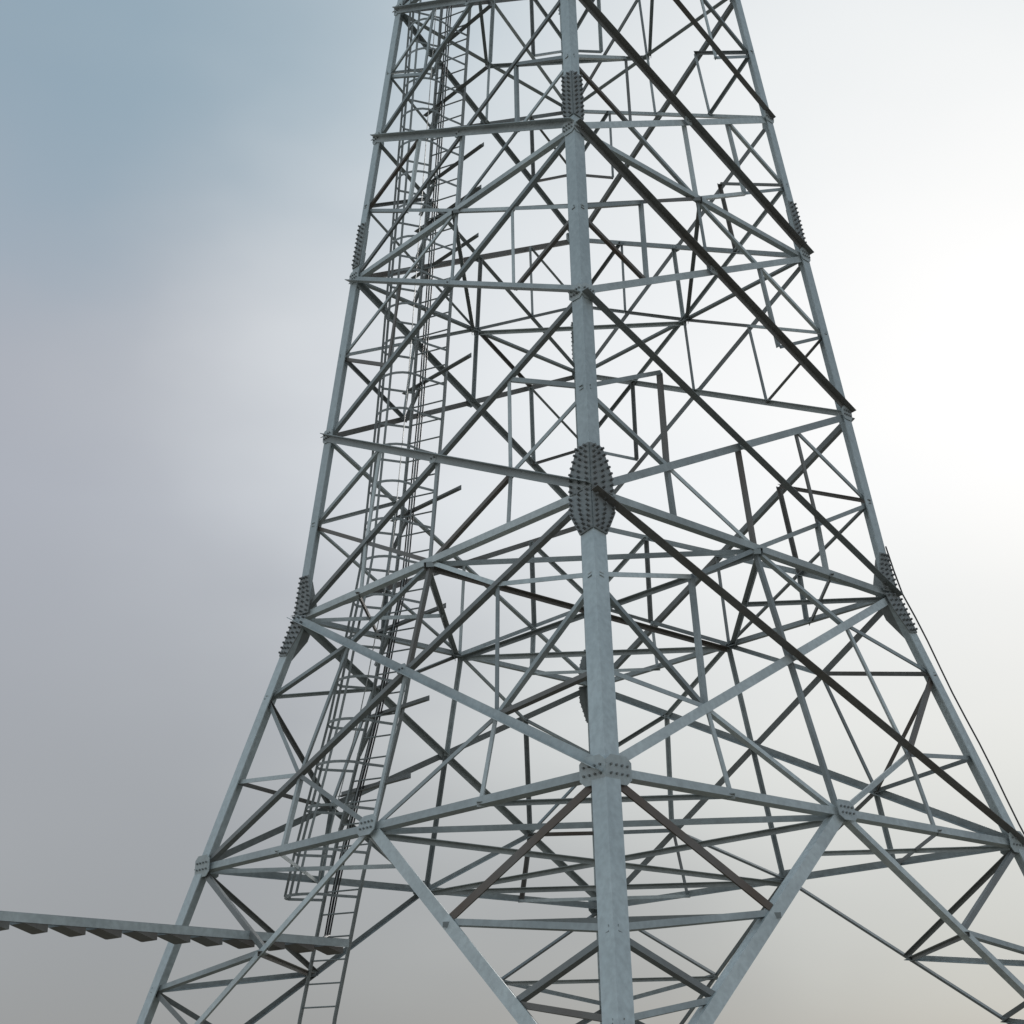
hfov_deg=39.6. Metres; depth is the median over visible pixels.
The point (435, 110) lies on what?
caged ladder
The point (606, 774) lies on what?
lattice tower
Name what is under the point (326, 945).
cable tray
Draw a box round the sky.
[0,0,1023,1023]
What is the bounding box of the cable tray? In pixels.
[0,911,348,954]
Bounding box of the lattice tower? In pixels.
[136,0,1023,1023]
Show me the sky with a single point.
(183, 183)

